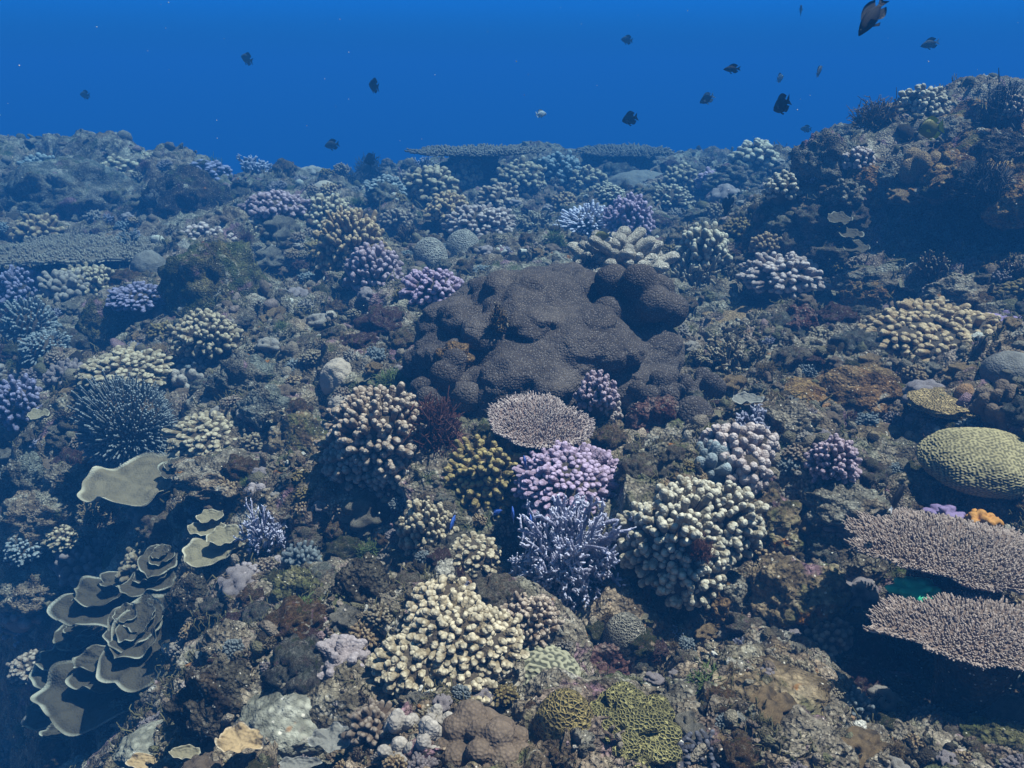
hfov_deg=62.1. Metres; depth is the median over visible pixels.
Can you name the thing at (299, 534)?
encrusted rock
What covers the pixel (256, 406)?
encrusted rock
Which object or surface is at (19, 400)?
finger coral
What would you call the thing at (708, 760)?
branching coral
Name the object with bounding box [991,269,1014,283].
finger coral
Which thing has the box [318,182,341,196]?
finger coral
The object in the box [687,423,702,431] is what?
branching coral
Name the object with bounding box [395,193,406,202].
finger coral
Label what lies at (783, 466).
finger coral
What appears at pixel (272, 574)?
encrusted rock
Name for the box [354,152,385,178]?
algae tuft
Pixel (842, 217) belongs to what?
plate coral
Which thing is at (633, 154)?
table coral
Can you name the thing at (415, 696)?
knobbly coral
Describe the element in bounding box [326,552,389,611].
encrusted rock
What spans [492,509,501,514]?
damselfish
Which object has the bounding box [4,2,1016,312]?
drifting specks
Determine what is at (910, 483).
encrusted rock
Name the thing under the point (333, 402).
boulder coral
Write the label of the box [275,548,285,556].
encrusted rock
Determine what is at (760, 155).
finger coral
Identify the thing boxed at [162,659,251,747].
encrusted rock
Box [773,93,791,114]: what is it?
damselfish
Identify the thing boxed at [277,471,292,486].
encrusted rock
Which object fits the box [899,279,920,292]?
plate coral
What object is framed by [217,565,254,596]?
knobbly coral
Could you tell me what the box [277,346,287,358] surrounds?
knobbly coral
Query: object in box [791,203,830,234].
encrusted rock
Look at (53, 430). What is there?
knobbly coral
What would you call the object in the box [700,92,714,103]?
damselfish
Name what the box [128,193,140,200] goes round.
knobbly coral
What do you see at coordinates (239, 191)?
encrusted rock
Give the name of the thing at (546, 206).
knobbly coral
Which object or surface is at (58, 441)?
encrusted rock
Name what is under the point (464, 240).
honeycomb coral
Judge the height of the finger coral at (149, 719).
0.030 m
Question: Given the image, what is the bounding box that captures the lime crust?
[560,727,595,757]
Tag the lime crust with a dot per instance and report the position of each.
(583, 740)
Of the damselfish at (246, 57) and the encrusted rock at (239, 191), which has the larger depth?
the encrusted rock at (239, 191)
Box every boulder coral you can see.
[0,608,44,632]
[130,250,165,272]
[166,357,204,388]
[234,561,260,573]
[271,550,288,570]
[314,180,333,189]
[315,633,370,681]
[319,357,351,394]
[328,393,346,407]
[608,170,662,188]
[898,147,940,206]
[979,351,1023,383]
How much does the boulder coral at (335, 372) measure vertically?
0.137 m
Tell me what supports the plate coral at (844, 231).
on the plate coral at (851, 245)
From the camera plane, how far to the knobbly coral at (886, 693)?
1.30 m
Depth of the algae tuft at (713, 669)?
1.13 m
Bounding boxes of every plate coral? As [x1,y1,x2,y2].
[22,703,51,730]
[26,408,49,419]
[29,634,104,688]
[30,644,147,736]
[39,723,70,739]
[47,571,138,627]
[52,624,101,650]
[77,452,174,506]
[96,591,169,692]
[102,598,162,652]
[117,569,176,596]
[125,752,161,767]
[137,543,177,578]
[157,456,183,478]
[168,744,200,759]
[182,537,244,567]
[187,520,225,535]
[196,509,223,522]
[206,524,241,545]
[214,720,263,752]
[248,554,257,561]
[279,756,321,767]
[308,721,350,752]
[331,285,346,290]
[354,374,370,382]
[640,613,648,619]
[714,410,724,416]
[732,391,764,403]
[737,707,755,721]
[827,211,852,224]
[836,225,863,237]
[842,238,870,252]
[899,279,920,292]
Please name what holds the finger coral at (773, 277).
on the reef ground
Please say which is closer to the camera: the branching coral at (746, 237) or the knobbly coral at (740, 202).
the branching coral at (746, 237)
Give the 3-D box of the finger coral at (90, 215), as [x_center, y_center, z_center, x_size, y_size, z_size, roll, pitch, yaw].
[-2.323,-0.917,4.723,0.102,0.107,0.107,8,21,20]
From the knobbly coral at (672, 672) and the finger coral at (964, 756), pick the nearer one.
the finger coral at (964, 756)
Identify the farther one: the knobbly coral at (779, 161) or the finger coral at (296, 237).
the knobbly coral at (779, 161)
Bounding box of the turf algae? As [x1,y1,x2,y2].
[0,74,1023,767]
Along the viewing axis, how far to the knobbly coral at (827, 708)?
1.14 m
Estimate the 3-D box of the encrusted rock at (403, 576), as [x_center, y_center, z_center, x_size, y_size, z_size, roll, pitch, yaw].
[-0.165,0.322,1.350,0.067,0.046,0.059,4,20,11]
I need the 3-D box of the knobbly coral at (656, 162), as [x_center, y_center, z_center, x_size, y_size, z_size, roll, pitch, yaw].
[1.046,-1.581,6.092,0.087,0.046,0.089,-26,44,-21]
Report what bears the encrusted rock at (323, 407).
on the reef ground
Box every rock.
[0,154,142,218]
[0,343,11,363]
[0,451,50,500]
[0,488,78,545]
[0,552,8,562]
[0,559,73,616]
[2,344,19,356]
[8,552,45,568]
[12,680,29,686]
[20,429,37,443]
[38,403,51,418]
[38,461,89,502]
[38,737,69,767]
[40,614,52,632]
[46,433,70,448]
[49,446,86,466]
[50,211,65,220]
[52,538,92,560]
[56,328,91,350]
[58,316,76,327]
[71,499,117,543]
[75,297,128,351]
[89,228,102,234]
[107,268,142,285]
[111,719,163,767]
[138,511,170,544]
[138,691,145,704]
[139,164,235,219]
[153,247,168,255]
[156,240,270,318]
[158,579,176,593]
[162,573,208,633]
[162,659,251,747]
[168,448,271,500]
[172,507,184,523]
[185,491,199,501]
[188,378,207,395]
[193,611,212,624]
[196,160,206,168]
[197,594,224,618]
[198,618,256,666]
[203,350,278,400]
[206,654,216,663]
[220,611,241,621]
[221,453,259,479]
[225,513,236,523]
[230,187,248,197]
[232,179,248,186]
[233,691,323,764]
[235,384,290,431]
[235,584,264,607]
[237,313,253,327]
[241,600,270,624]
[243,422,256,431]
[245,755,273,767]
[251,181,262,191]
[260,633,324,695]
[261,680,269,691]
[262,568,282,582]
[263,409,328,456]
[263,591,270,601]
[263,595,332,643]
[269,565,324,603]
[273,158,296,177]
[273,679,308,694]
[275,290,286,302]
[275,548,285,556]
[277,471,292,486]
[278,240,293,248]
[284,397,313,413]
[286,333,315,345]
[287,526,324,549]
[288,259,309,272]
[303,628,318,636]
[310,561,335,579]
[311,283,329,292]
[314,269,328,279]
[319,402,330,418]
[320,519,343,540]
[321,325,341,338]
[321,535,364,561]
[324,299,347,314]
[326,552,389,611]
[339,332,377,349]
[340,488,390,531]
[351,303,403,334]
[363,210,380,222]
[367,181,400,204]
[373,533,388,545]
[377,332,388,342]
[383,485,400,497]
[387,544,404,554]
[388,325,413,347]
[389,569,423,590]
[390,559,401,571]
[391,689,397,707]
[401,160,413,168]
[408,304,421,312]
[418,492,434,499]
[425,548,451,566]
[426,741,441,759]
[427,234,443,242]
[433,492,454,504]
[434,258,451,269]
[435,340,474,370]
[435,422,463,451]
[436,533,469,548]
[437,456,447,467]
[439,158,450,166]
[452,259,474,274]
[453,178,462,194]
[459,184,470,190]
[468,570,489,582]
[470,423,499,440]
[473,572,523,610]
[492,506,510,517]
[518,232,533,245]
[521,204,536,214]
[523,700,535,708]
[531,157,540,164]
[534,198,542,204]
[549,742,571,765]
[566,232,580,242]
[585,620,604,645]
[589,423,625,450]
[590,639,637,677]
[604,162,638,176]
[613,451,658,488]
[620,626,659,658]
[623,442,639,453]
[624,394,678,432]
[633,661,653,671]
[648,640,669,662]
[652,215,671,229]
[657,468,672,478]
[660,159,680,169]
[660,445,685,461]
[660,678,700,703]
[667,605,688,622]
[670,648,692,663]
[680,293,698,311]
[681,207,704,219]
[683,356,694,367]
[685,390,703,397]
[688,570,751,628]
[698,681,736,713]
[698,701,707,715]
[709,399,719,407]
[710,655,831,715]
[712,420,727,424]
[715,296,727,303]
[720,736,759,767]
[721,574,751,614]
[721,612,768,637]
[723,205,740,215]
[728,235,736,242]
[729,249,741,255]
[731,728,749,739]
[737,243,748,253]
[738,291,757,304]
[744,551,852,630]
[750,487,805,558]
[751,383,767,392]
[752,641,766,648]
[754,299,772,309]
[755,704,841,761]
[756,205,771,220]
[757,311,806,337]
[759,626,784,639]
[762,481,780,491]
[764,399,821,434]
[766,215,796,233]
[769,376,836,403]
[770,346,809,371]
[775,230,807,255]
[784,303,820,332]
[785,370,794,375]
[787,129,855,184]
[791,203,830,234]
[795,548,811,563]
[798,479,890,528]
[804,239,848,264]
[805,355,824,365]
[806,537,828,557]
[814,362,906,416]
[815,301,860,323]
[819,122,865,136]
[819,551,842,567]
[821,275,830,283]
[823,201,871,229]
[828,327,881,354]
[832,262,905,295]
[839,280,900,307]
[842,625,897,668]
[842,658,884,696]
[844,161,884,209]
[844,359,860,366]
[851,305,870,315]
[857,422,903,439]
[858,456,891,491]
[872,668,931,710]
[873,154,903,204]
[874,713,896,732]
[895,476,912,488]
[909,459,934,479]
[913,498,928,513]
[916,149,977,185]
[919,186,942,198]
[921,276,997,305]
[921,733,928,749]
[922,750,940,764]
[934,418,957,429]
[935,115,975,148]
[942,722,960,735]
[952,160,981,182]
[959,713,1023,747]
[963,494,1015,519]
[964,291,994,310]
[966,743,991,759]
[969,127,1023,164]
[974,273,995,284]
[981,176,1023,230]
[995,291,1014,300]
[1000,394,1023,425]
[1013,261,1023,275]
[1013,498,1023,512]
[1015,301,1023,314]
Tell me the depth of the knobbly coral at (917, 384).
1.99 m
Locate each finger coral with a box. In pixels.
[0,222,8,233]
[0,265,43,304]
[0,296,62,343]
[0,373,42,431]
[2,532,45,566]
[5,648,47,684]
[8,213,67,243]
[16,152,54,169]
[17,328,72,364]
[19,367,41,382]
[33,267,89,301]
[40,524,81,552]
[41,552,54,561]
[42,358,82,387]
[43,351,64,364]
[48,537,105,586]
[60,262,114,296]
[67,370,178,466]
[68,435,82,449]
[74,341,173,389]
[82,209,100,221]
[101,153,138,173]
[105,225,114,231]
[105,281,165,315]
[112,220,131,231]
[115,544,147,582]
[128,217,137,225]
[130,170,144,180]
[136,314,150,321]
[137,711,159,726]
[142,151,153,157]
[146,320,174,339]
[147,230,156,235]
[156,159,172,169]
[160,410,241,457]
[165,223,175,233]
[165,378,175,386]
[166,308,243,361]
[168,639,187,658]
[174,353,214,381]
[178,622,198,640]
[180,221,237,241]
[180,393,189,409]
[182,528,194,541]
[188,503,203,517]
[190,159,232,180]
[215,477,237,503]
[219,394,241,406]
[222,638,244,658]
[237,189,310,220]
[238,431,268,451]
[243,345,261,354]
[250,222,261,234]
[254,556,279,572]
[260,662,271,671]
[266,180,286,191]
[280,540,322,567]
[284,357,297,370]
[285,248,297,258]
[285,375,301,385]
[290,231,305,242]
[290,467,310,486]
[291,174,308,180]
[291,499,311,518]
[293,486,314,500]
[295,193,352,230]
[295,298,314,314]
[297,271,314,281]
[298,248,309,258]
[299,349,320,367]
[304,184,317,193]
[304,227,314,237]
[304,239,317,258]
[311,205,391,273]
[313,381,428,501]
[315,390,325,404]
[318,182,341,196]
[319,168,334,175]
[324,499,343,514]
[333,162,349,174]
[333,387,349,398]
[333,757,346,767]
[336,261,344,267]
[340,697,395,754]
[341,241,403,294]
[342,348,355,360]
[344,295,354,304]
[346,308,362,318]
[348,619,381,650]
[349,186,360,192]
[363,174,406,197]
[363,346,385,361]
[363,602,394,627]
[365,574,529,706]
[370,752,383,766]
[377,553,389,563]
[378,208,416,231]
[381,750,407,767]
[385,528,396,540]
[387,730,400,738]
[388,496,404,512]
[391,169,412,182]
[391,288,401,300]
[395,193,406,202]
[396,496,458,556]
[398,267,463,305]
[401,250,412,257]
[402,164,459,207]
[407,751,442,767]
[411,722,418,732]
[414,550,428,563]
[416,707,431,718]
[421,190,468,226]
[441,202,515,236]
[443,432,526,520]
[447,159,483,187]
[449,531,501,577]
[451,684,470,700]
[472,513,486,527]
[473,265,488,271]
[474,182,522,207]
[490,155,546,193]
[491,682,519,706]
[494,235,506,243]
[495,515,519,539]
[496,558,505,566]
[499,591,564,648]
[511,440,618,525]
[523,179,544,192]
[538,150,581,183]
[550,191,577,209]
[552,199,609,237]
[556,640,572,649]
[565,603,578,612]
[566,164,611,191]
[573,369,619,418]
[579,400,623,422]
[594,184,625,205]
[602,192,655,236]
[608,475,769,610]
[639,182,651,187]
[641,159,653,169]
[644,183,695,209]
[650,178,661,187]
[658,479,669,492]
[661,244,674,252]
[662,162,696,190]
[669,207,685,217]
[674,221,732,271]
[677,322,689,336]
[678,636,696,651]
[680,459,694,470]
[688,348,703,360]
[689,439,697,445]
[690,666,712,682]
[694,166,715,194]
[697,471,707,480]
[698,422,779,494]
[701,160,767,190]
[703,203,723,218]
[715,712,727,729]
[722,217,751,237]
[725,138,779,171]
[735,251,834,302]
[744,656,762,666]
[748,230,781,255]
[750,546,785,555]
[761,169,802,204]
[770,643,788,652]
[776,457,799,476]
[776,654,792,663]
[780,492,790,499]
[781,443,809,462]
[783,758,807,767]
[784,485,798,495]
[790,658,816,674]
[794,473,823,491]
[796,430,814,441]
[798,364,818,377]
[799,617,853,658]
[804,433,861,484]
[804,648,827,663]
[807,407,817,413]
[808,327,833,344]
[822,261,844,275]
[823,178,866,207]
[831,685,845,700]
[841,146,875,169]
[844,256,865,268]
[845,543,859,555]
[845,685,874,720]
[854,411,878,425]
[856,296,1001,361]
[881,411,902,425]
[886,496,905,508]
[889,462,902,473]
[894,83,951,116]
[896,363,928,382]
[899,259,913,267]
[902,733,923,748]
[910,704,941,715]
[921,423,938,434]
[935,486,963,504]
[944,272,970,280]
[953,750,971,761]
[956,418,980,427]
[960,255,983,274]
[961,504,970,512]
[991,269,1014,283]
[992,277,1023,296]
[994,753,1023,767]
[1000,94,1023,127]
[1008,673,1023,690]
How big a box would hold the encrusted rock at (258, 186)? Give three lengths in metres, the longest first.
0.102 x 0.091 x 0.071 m
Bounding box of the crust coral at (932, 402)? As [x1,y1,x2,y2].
[906,387,979,420]
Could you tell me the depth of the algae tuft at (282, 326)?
2.78 m
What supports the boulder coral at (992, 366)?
on the reef ground
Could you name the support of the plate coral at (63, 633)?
on the plate coral at (38, 676)
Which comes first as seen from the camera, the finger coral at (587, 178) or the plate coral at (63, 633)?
the plate coral at (63, 633)
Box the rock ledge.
[897,96,1023,205]
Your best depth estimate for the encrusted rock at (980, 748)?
1.08 m
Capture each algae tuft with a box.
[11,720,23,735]
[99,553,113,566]
[139,158,150,169]
[237,227,256,241]
[237,477,246,486]
[237,481,258,506]
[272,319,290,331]
[298,591,321,603]
[340,167,364,184]
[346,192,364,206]
[353,537,384,558]
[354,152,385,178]
[367,366,409,388]
[402,387,467,456]
[454,565,465,576]
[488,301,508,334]
[543,226,567,249]
[577,249,602,270]
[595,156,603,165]
[600,607,613,623]
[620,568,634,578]
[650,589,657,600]
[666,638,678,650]
[683,532,716,565]
[686,659,720,693]
[726,661,739,675]
[752,223,762,231]
[753,358,779,379]
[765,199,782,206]
[765,389,786,400]
[846,87,906,132]
[846,407,857,421]
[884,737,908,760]
[950,148,1021,208]
[972,68,1023,131]
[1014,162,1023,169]
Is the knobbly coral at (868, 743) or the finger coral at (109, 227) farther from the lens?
the finger coral at (109, 227)
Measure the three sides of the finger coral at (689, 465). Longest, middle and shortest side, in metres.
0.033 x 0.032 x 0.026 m
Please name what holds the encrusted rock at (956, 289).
on the reef ground
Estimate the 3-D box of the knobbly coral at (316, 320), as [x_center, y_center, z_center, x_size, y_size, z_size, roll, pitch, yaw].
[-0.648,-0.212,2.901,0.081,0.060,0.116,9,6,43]
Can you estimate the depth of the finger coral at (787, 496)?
1.62 m
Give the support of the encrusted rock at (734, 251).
on the reef ground
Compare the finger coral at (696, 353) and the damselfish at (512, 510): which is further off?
the finger coral at (696, 353)
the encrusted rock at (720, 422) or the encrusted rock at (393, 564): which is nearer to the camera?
the encrusted rock at (393, 564)
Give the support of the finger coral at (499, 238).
on the reef ground
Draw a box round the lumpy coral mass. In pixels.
[402,262,684,423]
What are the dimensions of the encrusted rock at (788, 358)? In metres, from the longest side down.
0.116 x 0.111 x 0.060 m
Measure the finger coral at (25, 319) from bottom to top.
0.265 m
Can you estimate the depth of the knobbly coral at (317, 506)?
1.78 m
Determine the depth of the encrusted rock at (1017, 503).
1.59 m
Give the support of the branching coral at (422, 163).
on the reef ground
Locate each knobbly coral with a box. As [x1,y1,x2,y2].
[0,161,8,168]
[0,363,6,376]
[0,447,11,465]
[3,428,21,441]
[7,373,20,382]
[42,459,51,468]
[46,424,62,435]
[58,387,75,396]
[59,301,78,314]
[64,213,83,221]
[120,212,133,220]
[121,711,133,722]
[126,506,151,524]
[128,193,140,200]
[130,330,140,342]
[152,344,166,353]
[174,388,188,394]
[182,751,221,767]
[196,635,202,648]
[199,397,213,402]
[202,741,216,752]
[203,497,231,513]
[209,406,220,417]
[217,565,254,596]
[233,199,243,205]
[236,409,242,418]
[248,216,262,224]
[252,466,266,474]
[254,337,280,352]
[255,246,285,267]
[259,305,285,322]
[262,215,300,241]
[270,490,279,496]
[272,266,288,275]
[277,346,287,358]
[279,384,296,395]
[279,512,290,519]
[288,287,308,296]
[292,243,303,247]
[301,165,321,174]
[306,313,327,330]
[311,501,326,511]
[328,604,360,631]
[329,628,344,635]
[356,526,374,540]
[357,286,374,301]
[364,361,382,374]
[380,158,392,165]
[392,365,402,372]
[406,691,425,704]
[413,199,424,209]
[414,261,424,265]
[432,693,452,711]
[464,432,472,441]
[473,688,493,704]
[477,245,492,254]
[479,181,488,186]
[508,199,521,206]
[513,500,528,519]
[531,248,545,256]
[542,204,553,211]
[545,243,561,252]
[643,671,664,684]
[652,160,662,166]
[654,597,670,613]
[667,668,677,677]
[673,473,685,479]
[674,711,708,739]
[681,161,696,168]
[684,340,701,352]
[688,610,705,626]
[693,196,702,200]
[693,623,717,639]
[694,439,731,485]
[697,217,711,224]
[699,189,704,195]
[705,183,739,203]
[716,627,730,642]
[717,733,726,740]
[722,374,747,390]
[736,200,744,204]
[748,685,796,726]
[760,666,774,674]
[772,382,784,390]
[774,158,784,164]
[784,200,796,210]
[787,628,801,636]
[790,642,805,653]
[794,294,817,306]
[794,469,808,478]
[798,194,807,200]
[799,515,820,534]
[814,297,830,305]
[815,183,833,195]
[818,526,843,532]
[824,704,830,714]
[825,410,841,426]
[827,355,843,367]
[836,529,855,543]
[841,726,888,767]
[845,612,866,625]
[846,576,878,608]
[857,353,884,365]
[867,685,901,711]
[884,755,910,767]
[886,186,915,204]
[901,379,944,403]
[922,361,942,377]
[935,749,959,765]
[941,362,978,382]
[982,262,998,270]
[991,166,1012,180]
[997,316,1021,332]
[1001,367,1023,384]
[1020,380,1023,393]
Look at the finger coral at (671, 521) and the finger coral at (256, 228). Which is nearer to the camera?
the finger coral at (671, 521)
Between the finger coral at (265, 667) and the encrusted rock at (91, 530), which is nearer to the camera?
the finger coral at (265, 667)
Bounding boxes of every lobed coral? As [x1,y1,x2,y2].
[242,482,265,498]
[436,699,529,767]
[702,304,757,324]
[968,379,1018,430]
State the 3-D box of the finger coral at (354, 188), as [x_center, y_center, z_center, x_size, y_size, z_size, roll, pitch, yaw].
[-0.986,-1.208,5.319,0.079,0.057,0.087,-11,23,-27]
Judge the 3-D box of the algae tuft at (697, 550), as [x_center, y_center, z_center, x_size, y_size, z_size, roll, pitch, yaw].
[0.305,0.263,1.373,0.055,0.056,0.054,16,25,37]
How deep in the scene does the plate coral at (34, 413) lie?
2.55 m
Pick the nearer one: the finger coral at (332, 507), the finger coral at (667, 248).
the finger coral at (332, 507)
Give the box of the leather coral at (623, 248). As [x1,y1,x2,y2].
[567,226,679,274]
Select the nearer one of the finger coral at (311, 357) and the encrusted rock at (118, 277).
the finger coral at (311, 357)
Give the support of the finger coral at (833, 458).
on the reef ground
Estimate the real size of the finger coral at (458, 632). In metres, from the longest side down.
0.230 x 0.225 x 0.068 m
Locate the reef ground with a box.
[0,74,1023,767]
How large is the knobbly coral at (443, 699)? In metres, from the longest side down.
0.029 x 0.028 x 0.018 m
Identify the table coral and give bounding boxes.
[0,230,162,275]
[404,143,545,180]
[487,390,594,457]
[579,143,675,169]
[842,506,1023,674]
[862,591,1023,719]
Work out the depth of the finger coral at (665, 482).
1.52 m
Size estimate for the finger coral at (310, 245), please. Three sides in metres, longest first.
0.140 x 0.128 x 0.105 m
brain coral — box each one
[515,644,580,690]
[916,427,1023,498]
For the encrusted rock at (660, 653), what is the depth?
1.34 m
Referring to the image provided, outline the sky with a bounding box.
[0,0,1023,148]
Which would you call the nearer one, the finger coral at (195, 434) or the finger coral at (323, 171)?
the finger coral at (195, 434)
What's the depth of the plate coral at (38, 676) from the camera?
2.15 m
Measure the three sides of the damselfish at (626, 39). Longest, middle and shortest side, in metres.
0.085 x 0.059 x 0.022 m
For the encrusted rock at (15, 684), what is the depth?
2.48 m
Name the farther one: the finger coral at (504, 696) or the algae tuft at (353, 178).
the algae tuft at (353, 178)
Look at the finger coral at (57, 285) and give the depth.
3.61 m
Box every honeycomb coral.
[412,237,447,268]
[445,229,478,256]
[532,688,593,740]
[590,681,682,767]
[602,612,645,657]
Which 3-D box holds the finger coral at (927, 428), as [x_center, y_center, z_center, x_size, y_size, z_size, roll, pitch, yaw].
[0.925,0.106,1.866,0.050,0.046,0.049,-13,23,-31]
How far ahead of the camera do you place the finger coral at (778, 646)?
1.30 m
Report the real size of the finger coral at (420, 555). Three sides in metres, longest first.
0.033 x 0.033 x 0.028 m
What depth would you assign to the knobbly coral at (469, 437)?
1.83 m
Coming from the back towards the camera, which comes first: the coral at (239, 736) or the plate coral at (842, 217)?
the plate coral at (842, 217)
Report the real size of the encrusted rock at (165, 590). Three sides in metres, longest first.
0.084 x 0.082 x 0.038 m
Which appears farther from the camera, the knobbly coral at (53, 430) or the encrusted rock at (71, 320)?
the encrusted rock at (71, 320)
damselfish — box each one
[80,90,89,99]
[241,52,252,65]
[325,139,339,150]
[364,153,376,165]
[369,78,378,92]
[448,515,455,532]
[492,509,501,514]
[511,506,514,524]
[523,456,526,469]
[536,109,545,117]
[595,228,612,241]
[621,35,632,44]
[622,111,638,125]
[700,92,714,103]
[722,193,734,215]
[723,64,740,73]
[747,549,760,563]
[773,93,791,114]
[777,73,782,82]
[800,125,811,132]
[816,66,821,77]
[858,0,888,35]
[889,483,904,512]
[920,37,938,49]
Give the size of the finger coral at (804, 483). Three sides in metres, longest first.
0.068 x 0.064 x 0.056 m
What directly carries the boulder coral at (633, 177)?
on the reef ground
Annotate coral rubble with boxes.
[0,73,1023,767]
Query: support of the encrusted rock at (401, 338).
on the reef ground
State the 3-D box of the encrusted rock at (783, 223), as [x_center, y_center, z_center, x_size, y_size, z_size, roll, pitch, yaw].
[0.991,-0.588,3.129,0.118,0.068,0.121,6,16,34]
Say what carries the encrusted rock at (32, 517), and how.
on the reef ground
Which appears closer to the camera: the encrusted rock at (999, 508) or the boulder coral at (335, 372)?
the encrusted rock at (999, 508)
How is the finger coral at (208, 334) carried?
on the reef ground
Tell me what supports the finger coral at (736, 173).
on the reef ground
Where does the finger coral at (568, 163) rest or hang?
on the reef ground
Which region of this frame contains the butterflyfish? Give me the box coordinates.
[918,116,944,140]
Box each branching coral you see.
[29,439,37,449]
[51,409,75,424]
[52,308,61,316]
[76,502,107,524]
[103,213,113,221]
[115,228,138,243]
[233,498,287,557]
[236,154,271,173]
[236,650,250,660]
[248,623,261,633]
[262,634,277,648]
[264,408,288,423]
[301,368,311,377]
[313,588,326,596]
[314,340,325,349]
[348,747,366,761]
[355,690,369,704]
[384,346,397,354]
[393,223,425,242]
[414,156,433,167]
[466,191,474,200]
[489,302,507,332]
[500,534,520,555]
[507,493,636,610]
[516,208,554,232]
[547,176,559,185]
[669,243,720,287]
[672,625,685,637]
[674,731,699,767]
[686,729,729,767]
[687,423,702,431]
[695,640,721,664]
[696,331,751,373]
[699,156,715,165]
[724,262,739,278]
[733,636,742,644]
[735,403,769,428]
[741,232,750,242]
[749,343,769,356]
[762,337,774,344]
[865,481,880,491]
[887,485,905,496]
[914,248,950,281]
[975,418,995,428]
[997,253,1023,280]
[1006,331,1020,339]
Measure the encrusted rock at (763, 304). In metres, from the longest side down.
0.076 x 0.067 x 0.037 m
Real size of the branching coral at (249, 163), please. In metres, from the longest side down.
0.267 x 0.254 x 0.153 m
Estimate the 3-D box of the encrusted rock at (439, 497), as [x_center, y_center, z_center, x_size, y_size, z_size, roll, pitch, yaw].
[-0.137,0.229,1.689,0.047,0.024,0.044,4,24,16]
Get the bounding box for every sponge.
[884,576,940,602]
[922,504,966,518]
[965,508,1003,526]
[987,310,1021,320]
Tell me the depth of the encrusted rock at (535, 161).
6.35 m
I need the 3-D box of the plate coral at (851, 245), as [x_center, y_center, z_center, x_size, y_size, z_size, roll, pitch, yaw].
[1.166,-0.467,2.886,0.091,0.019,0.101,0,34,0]
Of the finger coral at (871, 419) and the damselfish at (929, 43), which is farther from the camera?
the damselfish at (929, 43)
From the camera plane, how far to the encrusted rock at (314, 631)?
1.25 m
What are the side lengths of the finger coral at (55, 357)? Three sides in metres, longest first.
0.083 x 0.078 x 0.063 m
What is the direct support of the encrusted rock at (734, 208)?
on the reef ground
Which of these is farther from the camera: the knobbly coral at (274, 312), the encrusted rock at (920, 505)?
the knobbly coral at (274, 312)
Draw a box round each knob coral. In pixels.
[376,736,407,762]
[383,708,419,735]
[403,715,442,754]
[427,703,451,723]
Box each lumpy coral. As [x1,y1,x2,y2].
[409,344,480,414]
[594,264,688,327]
[626,369,685,414]
[676,396,713,422]
[677,367,726,400]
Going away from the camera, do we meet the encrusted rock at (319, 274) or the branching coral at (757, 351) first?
the branching coral at (757, 351)
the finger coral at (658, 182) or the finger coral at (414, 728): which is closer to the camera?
the finger coral at (414, 728)
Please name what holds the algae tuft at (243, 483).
on the reef ground
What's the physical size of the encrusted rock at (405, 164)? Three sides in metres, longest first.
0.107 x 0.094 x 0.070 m

